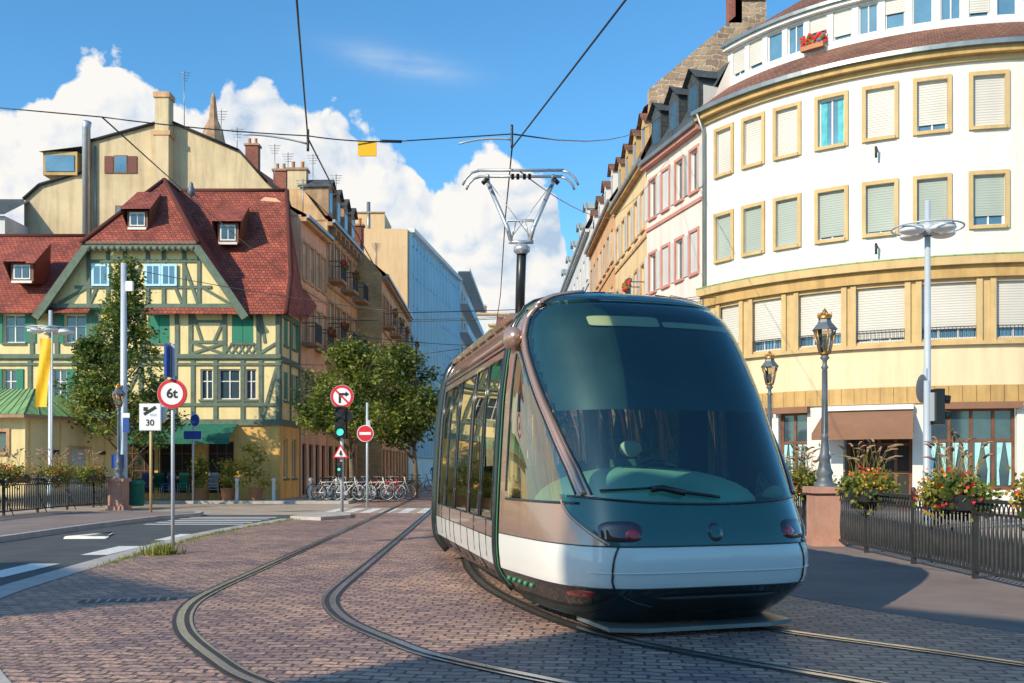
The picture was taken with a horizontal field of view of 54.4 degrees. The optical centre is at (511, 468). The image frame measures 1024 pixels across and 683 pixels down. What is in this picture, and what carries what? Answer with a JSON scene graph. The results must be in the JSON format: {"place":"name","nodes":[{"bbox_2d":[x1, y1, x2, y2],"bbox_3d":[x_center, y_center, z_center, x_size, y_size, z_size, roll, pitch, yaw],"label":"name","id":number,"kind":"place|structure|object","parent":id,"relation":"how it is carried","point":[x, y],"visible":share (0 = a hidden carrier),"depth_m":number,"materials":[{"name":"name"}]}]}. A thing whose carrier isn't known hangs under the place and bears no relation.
{"place":"outdoors","nodes":[
{"label":"outdoors","id":0,"kind":"place"},
{"bbox_2d":[11,211,240,284],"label":"dormer windows","id":1,"kind":"structure","parent":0,"point":[128,225],"depth_m":44.10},
{"bbox_2d":[0,486,431,598],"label":"road","id":2,"kind":"structure","parent":0,"point":[21,559],"depth_m":22.48,"materials":[{"name":"asphalt"}]},
{"bbox_2d":[35,332,52,506],"bbox_3d":[-15.975,-1.650,34.000,0.610,6.000,0.100,0,0,0],"label":"yellow banner","id":3,"kind":"object","parent":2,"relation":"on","point":[46,355],"visible":0.97,"depth_m":33.99,"materials":[{"name":"fabric"}]},
{"bbox_2d":[25,310,74,508],"bbox_3d":[-16.500,-2.100,35.600,1.644,7.100,1.644,0,0,0],"label":"modern street lamp","id":4,"kind":"object","parent":2,"relation":"on","point":[47,330],"visible":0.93,"depth_m":35.53,"materials":[{"name":"metal"}]},
{"bbox_2d":[0,388,116,507],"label":"kiosk hut","id":5,"kind":"object","parent":2,"relation":"on","point":[23,421],"visible":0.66,"depth_m":37.67,"materials":[{"name":"yellow paint"}]},
{"bbox_2d":[105,382,131,509],"bbox_3d":[-13.750,-0.780,34.800,0.620,4.460,0.740,0,0,0],"label":"ornate street lamp","id":6,"kind":"object","parent":2,"relation":"on","point":[118,490],"visible":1,"depth_m":34.67,"materials":[{"name":"brown stone"}]},
{"bbox_2d":[111,263,133,477],"bbox_3d":[-13.950,-2.975,35.755,0.650,8.850,0.560,0,0,0],"label":"catenary mast","id":7,"kind":"object","parent":2,"relation":"on","point":[127,286],"visible":0.73,"depth_m":35.80,"materials":[{"name":"metal"}]},
{"bbox_2d":[53,250,196,469],"bbox_3d":[-15.011,-3.511,38.608,4.778,9.939,4.496,0,0,-43],"label":"conical tree","id":8,"kind":"object","parent":2,"relation":"on","point":[91,350],"visible":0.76,"depth_m":38.22,"materials":[{"name":"green plant"}]},
{"bbox_2d":[0,0,1003,312],"label":"sky","id":9,"kind":"structure","parent":0,"point":[374,70],"materials":[{"name":"blue"}]},
{"bbox_2d":[0,486,1023,632],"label":"pavement","id":10,"kind":"structure","parent":0,"point":[839,575],"depth_m":13.25,"materials":[{"name":"stone"}]},
{"bbox_2d":[0,474,112,515],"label":"iron fence","id":11,"kind":"object","parent":10,"relation":"on","point":[61,495],"visible":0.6,"depth_m":30.98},
{"bbox_2d":[0,446,35,489],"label":"flower planter","id":12,"kind":"object","parent":11,"relation":"attached to","point":[8,478],"visible":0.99,"depth_m":28.21,"materials":[{"name":"plant"}]},
{"bbox_2d":[26,448,79,487],"bbox_3d":[-14.386,-0.020,31.037,1.184,1.294,2.578,0,0,0],"label":"flower planter","id":13,"kind":"object","parent":11,"relation":"attached to","point":[52,474],"visible":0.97,"depth_m":30.84,"materials":[{"name":"plant"}]},
{"bbox_2d":[68,449,110,488],"bbox_3d":[-14.357,0.025,33.616,1.194,1.348,2.400,0,0,0],"label":"flower planter","id":14,"kind":"object","parent":11,"relation":"attached to","point":[89,474],"visible":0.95,"depth_m":33.37,"materials":[{"name":"plant"}]},
{"bbox_2d":[139,403,166,512],"bbox_3d":[-10.845,-0.305,30.143,0.770,3.310,0.353,0,0,0],"label":"speed zone sign","id":15,"kind":"object","parent":10,"relation":"on","point":[152,416],"visible":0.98,"depth_m":29.98,"materials":[{"name":"metal"}]},
{"bbox_2d":[185,453,214,499],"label":"potted shrub","id":16,"kind":"object","parent":10,"relation":"on","point":[201,492],"visible":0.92,"depth_m":42.46,"materials":[{"name":"green plant"}]},
{"bbox_2d":[215,456,240,499],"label":"potted shrub","id":17,"kind":"object","parent":10,"relation":"on","point":[228,493],"visible":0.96,"depth_m":42.21,"materials":[{"name":"green plant"}]},
{"bbox_2d":[225,441,279,499],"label":"potted shrub","id":18,"kind":"object","parent":10,"relation":"on","point":[255,493],"visible":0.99,"depth_m":42.23,"materials":[{"name":"green plant"}]},
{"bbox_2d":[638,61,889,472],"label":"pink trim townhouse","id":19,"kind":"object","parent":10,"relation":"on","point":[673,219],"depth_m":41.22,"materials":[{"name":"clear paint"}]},
{"bbox_2d":[653,84,696,145],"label":"dormer windows","id":20,"kind":"structure","parent":19,"relation":"in","point":[693,91],"depth_m":41.49,"materials":[{"name":"blue glass"}]},
{"bbox_2d":[761,351,778,427],"bbox_3d":[6.600,-0.780,25.500,0.620,4.460,0.740,0,0,0],"label":"ornate street lamp","id":21,"kind":"object","parent":10,"relation":"on","point":[770,362],"visible":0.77,"depth_m":25.45,"materials":[{"name":"grey metal"}]},
{"bbox_2d":[795,483,836,535],"bbox_3d":[6.324,0.858,25.027,0.338,1.160,11.945,0,0,0],"label":"iron fence","id":22,"kind":"object","parent":10,"relation":"on","point":[802,508],"visible":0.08,"depth_m":21.07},
{"bbox_2d":[785,443,834,504],"bbox_3d":[6.226,0.122,21.174,1.009,1.324,2.223,0,0,0],"label":"flower planter","id":23,"kind":"object","parent":22,"relation":"attached to","point":[807,477],"visible":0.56,"depth_m":20.96,"materials":[{"name":"plant"}]},
{"bbox_2d":[802,308,847,545],"bbox_3d":[5.880,-0.780,18.720,0.620,4.460,0.740,0,0,0],"label":"ornate street lamp","id":24,"kind":"object","parent":10,"relation":"on","point":[823,513],"visible":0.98,"depth_m":18.59,"materials":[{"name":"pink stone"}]},
{"bbox_2d":[890,200,964,524],"bbox_3d":[9.850,-2.450,23.600,1.644,7.800,1.644,0,0,0],"label":"modern street lamp","id":25,"kind":"object","parent":10,"relation":"on","point":[927,230],"visible":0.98,"depth_m":23.53,"materials":[{"name":"metal"}]},
{"bbox_2d":[838,487,1023,581],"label":"iron fence","id":26,"kind":"object","parent":10,"relation":"on","point":[976,548],"visible":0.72,"depth_m":14.01,"materials":[{"name":"metal"}]},
{"bbox_2d":[833,438,907,514],"bbox_3d":[6.086,0.131,16.961,1.121,1.314,2.212,0,0,0],"label":"flower planter","id":27,"kind":"object","parent":26,"relation":"attached to","point":[864,486],"visible":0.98,"depth_m":16.69,"materials":[{"name":"metal"}]},
{"bbox_2d":[911,429,1003,521],"bbox_3d":[6.035,0.130,13.612,1.088,1.320,2.142,0,0,16],"label":"flower planter","id":28,"kind":"object","parent":26,"relation":"attached to","point":[945,494],"visible":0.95,"depth_m":13.37,"materials":[{"name":"metal"}]},
{"bbox_2d":[923,381,950,526],"bbox_3d":[8.960,-0.200,21.000,0.572,3.300,0.300,0,0,0],"label":"pedestrian signal","id":29,"kind":"object","parent":10,"relation":"on","point":[935,401],"visible":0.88,"depth_m":20.94,"materials":[{"name":"grey paint"}]},
{"bbox_2d":[20,485,1023,583],"bbox_3d":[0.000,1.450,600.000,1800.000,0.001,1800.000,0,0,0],"label":"ground sheet","id":30,"kind":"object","parent":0,"point":[1002,578],"depth_m":15.19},
{"bbox_2d":[24,124,271,492],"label":"gable wall","id":31,"kind":"structure","parent":30,"relation":"on","point":[199,161],"depth_m":55.50,"materials":[{"name":"paint"}]},
{"bbox_2d":[145,425,279,498],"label":"ground floor wall","id":32,"kind":"structure","parent":30,"relation":"on","point":[267,437],"depth_m":44.00,"materials":[{"name":"yellow paint"}]},
{"bbox_2d":[0,313,275,418],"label":"wall","id":33,"kind":"structure","parent":32,"relation":"on","point":[208,331],"depth_m":44.00,"materials":[{"name":"yellow paint"}]},
{"bbox_2d":[4,315,293,477],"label":"window frames","id":34,"kind":"structure","parent":33,"relation":"attached to","point":[61,370],"depth_m":44.11,"materials":[{"name":"white paint"}]},
{"bbox_2d":[6,316,292,476],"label":"windows glass","id":35,"kind":"object","parent":34,"relation":"attached to","point":[20,331],"visible":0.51,"depth_m":44.15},
{"bbox_2d":[0,314,298,403],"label":"shutters","id":36,"kind":"object","parent":33,"relation":"attached to","point":[242,331],"visible":0.74,"depth_m":44.02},
{"bbox_2d":[0,251,300,427],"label":"timber frame","id":37,"kind":"object","parent":33,"relation":"attached to","point":[242,364],"visible":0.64,"depth_m":43.94,"materials":[{"name":"green paint"}]},
{"bbox_2d":[0,237,89,312],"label":"wing roof","id":38,"kind":"structure","parent":37,"relation":"on","point":[16,298],"depth_m":45.39,"materials":[{"name":"red tile"}]},
{"bbox_2d":[91,264,176,285],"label":"gable windows","id":39,"kind":"structure","parent":37,"relation":"attached to","point":[160,277],"depth_m":43.63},
{"bbox_2d":[94,266,173,283],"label":"gable window glass","id":40,"kind":"object","parent":39,"relation":"in","point":[149,275],"visible":0.99,"depth_m":43.62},
{"bbox_2d":[0,356,280,358],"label":"carved band","id":41,"kind":"object","parent":37,"relation":"attached to","point":[178,357],"visible":0.56,"depth_m":43.86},
{"bbox_2d":[52,250,230,303],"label":"gable wall","id":42,"kind":"structure","parent":37,"relation":"on","point":[78,277],"depth_m":43.75,"materials":[{"name":"yellow paint"}]},
{"bbox_2d":[31,187,251,318],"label":"cross roof","id":43,"kind":"structure","parent":37,"relation":"on","point":[206,248],"depth_m":45.40,"materials":[{"name":"red tile"}]},
{"bbox_2d":[31,241,248,319],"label":"barge boards","id":44,"kind":"object","parent":43,"relation":"attached to","point":[66,275],"visible":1,"depth_m":43.25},
{"bbox_2d":[141,191,316,318],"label":"roof","id":45,"kind":"structure","parent":37,"relation":"on","point":[244,266],"depth_m":45.81,"materials":[{"name":"red tile"}]},
{"bbox_2d":[0,178,292,314],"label":"ridge tiles","id":46,"kind":"object","parent":45,"relation":"on","point":[168,184],"visible":0.9,"depth_m":45.95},
{"bbox_2d":[3,194,248,284],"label":"dormer cheeks","id":47,"kind":"structure","parent":46,"relation":"attached to","point":[42,267],"depth_m":44.85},
{"bbox_2d":[80,183,195,243],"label":"hip roof","id":48,"kind":"structure","parent":46,"relation":"attached to","point":[168,224],"depth_m":43.82,"materials":[{"name":"red tile"}]},
{"bbox_2d":[0,0,715,388],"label":"overhead wires","id":49,"kind":"object","parent":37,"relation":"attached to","point":[366,148],"visible":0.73,"depth_m":14.14,"materials":[{"name":"black metal"}]},
{"bbox_2d":[128,424,236,443],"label":"awning","id":50,"kind":"object","parent":33,"relation":"attached to","point":[216,433],"visible":0.4,"depth_m":42.92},
{"bbox_2d":[128,441,233,492],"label":"brown window frames","id":51,"kind":"structure","parent":32,"relation":"attached to","point":[182,453],"depth_m":44.25,"materials":[{"name":"brown wood"}]},
{"bbox_2d":[128,443,233,491],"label":"dark windows glass","id":52,"kind":"object","parent":51,"relation":"in","point":[166,460],"visible":0.18,"depth_m":44.29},
{"bbox_2d":[280,425,298,498],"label":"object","id":53,"kind":"structure","parent":30,"relation":"on","point":[289,488],"depth_m":45.65,"materials":[{"name":"yellow paint"}]},
{"bbox_2d":[282,318,298,421],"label":"side wall","id":54,"kind":"structure","parent":53,"relation":"on","point":[285,406],"depth_m":45.47,"materials":[{"name":"yellow paint"}]},
{"bbox_2d":[260,179,336,496],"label":"peach townhouse","id":55,"kind":"structure","parent":30,"relation":"on","point":[312,237],"depth_m":49.72,"materials":[{"name":"paint"}]},
{"bbox_2d":[286,161,368,493],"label":"ornate townhouse","id":56,"kind":"structure","parent":30,"relation":"on","point":[323,207],"depth_m":54.14,"materials":[{"name":"paint"}]},
{"bbox_2d":[280,330,408,499],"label":"street tree","id":57,"kind":"object","parent":30,"relation":"on","point":[345,355],"visible":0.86,"depth_m":41.96,"materials":[{"name":"green plant"}]},
{"bbox_2d":[364,229,406,304],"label":"walls","id":58,"kind":"structure","parent":30,"relation":"on","point":[391,254],"depth_m":79.50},
{"bbox_2d":[355,218,419,489],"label":"brown townhouse","id":59,"kind":"structure","parent":30,"relation":"on","point":[383,461],"depth_m":61.10,"materials":[{"name":"paint"}]},
{"bbox_2d":[259,171,279,187],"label":"roof","id":60,"kind":"structure","parent":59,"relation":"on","point":[269,179],"depth_m":62.07,"materials":[{"name":"grey tile"}]},
{"bbox_2d":[245,145,286,187],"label":"chimney","id":61,"kind":"object","parent":60,"relation":"on","point":[252,153],"visible":0.29,"depth_m":62.70,"materials":[{"name":"red brick"}]},
{"bbox_2d":[409,233,432,484],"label":"walls","id":62,"kind":"structure","parent":30,"relation":"on","point":[425,465],"depth_m":85.41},
{"bbox_2d":[409,234,459,456],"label":"fins","id":63,"kind":"object","parent":62,"relation":"attached to","point":[422,298],"visible":0.66,"depth_m":87.80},
{"bbox_2d":[0,488,1023,682],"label":"cobbled tramway","id":64,"kind":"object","parent":30,"relation":"on","point":[275,624],"visible":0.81,"depth_m":8.86,"materials":[{"name":"stone"}]},
{"bbox_2d":[157,343,186,553],"bbox_3d":[-5.780,-0.330,16.852,0.393,3.560,0.501,0,0,-41],"label":"weight limit sign","id":65,"kind":"object","parent":64,"relation":"on","point":[172,393],"visible":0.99,"depth_m":16.78,"materials":[{"name":"metal"}]},
{"bbox_2d":[330,385,353,511],"bbox_3d":[-5.370,-0.605,31.488,0.742,4.071,0.375,0,0,0],"label":"traffic light","id":66,"kind":"object","parent":64,"relation":"on","point":[342,397],"visible":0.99,"depth_m":31.45,"materials":[{"name":"grey paint"}]},
{"bbox_2d":[361,338,442,497],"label":"street tree","id":67,"kind":"object","parent":64,"relation":"on","point":[411,425],"visible":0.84,"depth_m":47.31,"materials":[{"name":"green plant"}]},
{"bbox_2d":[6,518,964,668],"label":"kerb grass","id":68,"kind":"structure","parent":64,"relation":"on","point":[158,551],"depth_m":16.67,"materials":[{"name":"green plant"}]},
{"bbox_2d":[172,488,1023,682],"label":"tram tracks","id":69,"kind":"object","parent":64,"relation":"on","point":[189,636],"visible":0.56,"depth_m":8.46,"materials":[{"name":"metal"}]},
{"bbox_2d":[431,290,808,632],"bbox_3d":[0.010,-0.244,19.788,3.371,3.349,22.982,0,0,-6],"label":"tram","id":70,"kind":"object","parent":64,"relation":"on","point":[650,488],"visible":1,"depth_m":9.45,"materials":[{"name":"teal paint"}]},
{"bbox_2d":[462,169,578,312],"bbox_3d":[0.130,-3.172,15.700,1.791,2.774,1.200,0,0,0],"label":"pantograph","id":71,"kind":"object","parent":70,"relation":"on","point":[521,249],"visible":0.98,"depth_m":15.30,"materials":[{"name":"grey metal"}]},
{"bbox_2d":[560,179,610,291],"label":"white townhouse","id":72,"kind":"structure","parent":30,"relation":"on","point":[576,274],"depth_m":72.39,"materials":[{"name":"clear paint"}]},
{"bbox_2d":[584,164,617,292],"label":"orange townhouse","id":73,"kind":"structure","parent":30,"relation":"on","point":[599,251],"depth_m":57.86,"materials":[{"name":"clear paint"}]},
{"bbox_2d":[607,85,682,294],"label":"cream townhouse","id":74,"kind":"structure","parent":30,"relation":"on","point":[630,244],"depth_m":47.70,"materials":[{"name":"beige paint"}]},
{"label":"coping","id":75,"kind":"object","parent":74,"relation":"on","visible":0},
{"bbox_2d":[649,0,765,147],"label":"gable wall","id":76,"kind":"structure","parent":75,"relation":"attached to","point":[709,54],"depth_m":45.00,"materials":[{"name":"stone"}]},
{"bbox_2d":[772,402,1023,511],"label":"ground-floor wall","id":77,"kind":"structure","parent":0,"point":[836,461],"depth_m":33.14,"materials":[{"name":"paint"}]},
{"bbox_2d":[811,409,913,439],"bbox_3d":[11.706,-1.460,33.199,3.260,1.020,2.594,0,0,0],"label":"awning","id":78,"kind":"object","parent":77,"relation":"attached to","point":[872,424],"visible":0.85,"depth_m":32.96,"materials":[{"name":"brown fabric"}]},
{"bbox_2d":[759,384,1023,407],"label":"stone band","id":79,"kind":"object","parent":77,"relation":"on","point":[868,396],"visible":0.65,"depth_m":33.46,"materials":[{"name":"stone"}]},
{"bbox_2d":[745,344,1023,392],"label":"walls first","id":80,"kind":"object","parent":79,"relation":"on","point":[987,364],"visible":0.71,"depth_m":33.38,"materials":[{"name":"paint"}]},
{"bbox_2d":[707,276,1023,358],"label":"walls band","id":81,"kind":"object","parent":80,"relation":"on","point":[986,308],"visible":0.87,"depth_m":33.67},
{"bbox_2d":[700,263,1023,306],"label":"cornice","id":82,"kind":"structure","parent":81,"relation":"on","point":[916,274],"depth_m":33.67,"materials":[{"name":"stone"}]},
{"bbox_2d":[696,253,1023,296],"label":"cornice","id":83,"kind":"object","parent":82,"relation":"on","point":[884,265],"visible":0.98,"depth_m":33.57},
{"bbox_2d":[703,59,1023,285],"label":"walls","id":84,"kind":"structure","parent":82,"relation":"on","point":[960,151],"depth_m":33.84,"materials":[{"name":"paint"}]},
{"bbox_2d":[694,43,1023,121],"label":"roof cornice","id":85,"kind":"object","parent":84,"relation":"on","point":[882,63],"visible":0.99,"depth_m":33.53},
{"bbox_2d":[695,113,705,304],"bbox_3d":[7.272,-6.214,38.414,0.496,14.929,0.120,0,0,-35],"label":"downpipe","id":86,"kind":"object","parent":85,"relation":"attached to","point":[703,202],"visible":0.59,"depth_m":38.47,"materials":[{"name":"metal"}]},
{"bbox_2d":[691,36,1023,116],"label":"gutter","id":87,"kind":"object","parent":85,"relation":"on","point":[906,51],"visible":1,"depth_m":33.41,"materials":[{"name":"metal"}]},
{"bbox_2d":[701,22,1023,106],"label":"roof skirt","id":88,"kind":"object","parent":87,"relation":"on","point":[935,36],"visible":1,"depth_m":33.92,"materials":[{"name":"brown tile"}]},
{"bbox_2d":[728,0,1023,85],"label":"attic walls","id":89,"kind":"structure","parent":88,"relation":"on","point":[937,23],"depth_m":35.12,"materials":[{"name":"paint"}]},
{"bbox_2d":[723,0,869,52],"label":"attic fascia","id":90,"kind":"structure","parent":89,"relation":"attached to","point":[780,24],"depth_m":36.53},
{"bbox_2d":[720,0,844,48],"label":"attic gutter","id":91,"kind":"object","parent":90,"relation":"attached to","point":[774,21],"visible":1,"depth_m":36.73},
{"bbox_2d":[713,69,1009,263],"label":"window trim","id":92,"kind":"structure","parent":84,"relation":"attached to","point":[895,84],"depth_m":34.09,"materials":[{"name":"stone"}]},
{"bbox_2d":[719,175,1003,258],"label":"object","id":93,"kind":"object","parent":84,"relation":"attached to","point":[988,195],"visible":0.94,"depth_m":33.78,"materials":[{"name":"plastic"}]},
{"bbox_2d":[702,52,1023,126],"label":"eaves","id":94,"kind":"object","parent":84,"relation":"on","point":[921,64],"visible":0.98,"depth_m":33.69,"materials":[{"name":"stone"}]},
{"bbox_2d":[734,0,1023,351],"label":"window frames","id":95,"kind":"structure","parent":84,"relation":"attached to","point":[824,101],"depth_m":34.65,"materials":[{"name":"white paint"}]},
{"bbox_2d":[822,98,843,145],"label":"curtains","id":96,"kind":"object","parent":95,"relation":"attached to","point":[840,122],"visible":1,"depth_m":34.45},
{"bbox_2d":[719,0,1023,344],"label":"roller blinds","id":97,"kind":"object","parent":95,"relation":"attached to","point":[953,304],"visible":0.97,"depth_m":33.70,"materials":[{"name":"plastic"}]},
{"bbox_2d":[736,0,1023,350],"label":"windows glass","id":98,"kind":"object","parent":95,"relation":"attached to","point":[922,11],"visible":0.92,"depth_m":34.49,"materials":[{"name":"glass"}]},
{"bbox_2d":[743,339,1023,358],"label":"sill band","id":99,"kind":"object","parent":80,"relation":"on","point":[1017,341],"visible":0.7,"depth_m":33.26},
{"bbox_2d":[716,277,995,354],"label":"piers","id":100,"kind":"structure","parent":99,"relation":"on","point":[979,308],"depth_m":33.98,"materials":[{"name":"stone"}]},
{"bbox_2d":[738,324,1023,350],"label":"balcony railings","id":101,"kind":"object","parent":100,"relation":"attached to","point":[896,334],"visible":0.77,"depth_m":33.38,"materials":[{"name":"metal"}]},
{"bbox_2d":[764,401,1022,414],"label":"fabric pelmet","id":102,"kind":"object","parent":77,"relation":"on","point":[954,405],"visible":0.5,"depth_m":32.39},
{"bbox_2d":[781,408,1014,509],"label":"brown window frames","id":103,"kind":"structure","parent":77,"relation":"in","point":[878,444],"depth_m":32.96,"materials":[{"name":"brown wood"}]},
{"bbox_2d":[850,439,908,505],"bbox_3d":[12.591,-0.050,34.117,2.130,2.900,0.089,0,0,29],"label":"dark windows glass","id":104,"kind":"object","parent":103,"relation":"in","point":[903,462],"visible":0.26,"depth_m":33.91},
{"bbox_2d":[784,411,1010,485],"bbox_3d":[15.865,-0.650,34.606,16.950,2.700,3.822,0,0,12],"label":"windows glass","id":105,"kind":"object","parent":103,"relation":"attached to","point":[981,424],"visible":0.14,"depth_m":32.80,"materials":[{"name":"glass"}]},
{"bbox_2d":[784,442,1010,484],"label":"curtains","id":106,"kind":"object","parent":103,"relation":"on","point":[987,448],"visible":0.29,"depth_m":32.75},
{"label":"roof","id":107,"kind":"object","parent":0,"visible":0},
{"bbox_2d":[45,155,74,170],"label":"conservatory glass","id":108,"kind":"object","parent":107,"relation":"attached to","point":[59,162],"visible":1,"depth_m":55.25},
{"bbox_2d":[82,120,91,233],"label":"flue pipe","id":109,"kind":"object","parent":107,"relation":"attached to","point":[86,177],"visible":0.79,"depth_m":55.03,"materials":[{"name":"metal"}]},
{"bbox_2d":[22,121,275,199],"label":"roof edge","id":110,"kind":"object","parent":107,"relation":"attached to","point":[32,190],"visible":0.8,"depth_m":55.32,"materials":[{"name":"metal"}]},
{"bbox_2d":[155,97,172,183],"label":"chimney stack","id":111,"kind":"object","parent":107,"relation":"on","point":[164,143],"visible":0.64,"depth_m":54.70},
{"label":"side walls","id":112,"kind":"object","parent":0,"visible":0},
{"bbox_2d":[452,267,485,312],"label":"roof slab","id":113,"kind":"structure","parent":112,"relation":"on","point":[468,280],"depth_m":110.30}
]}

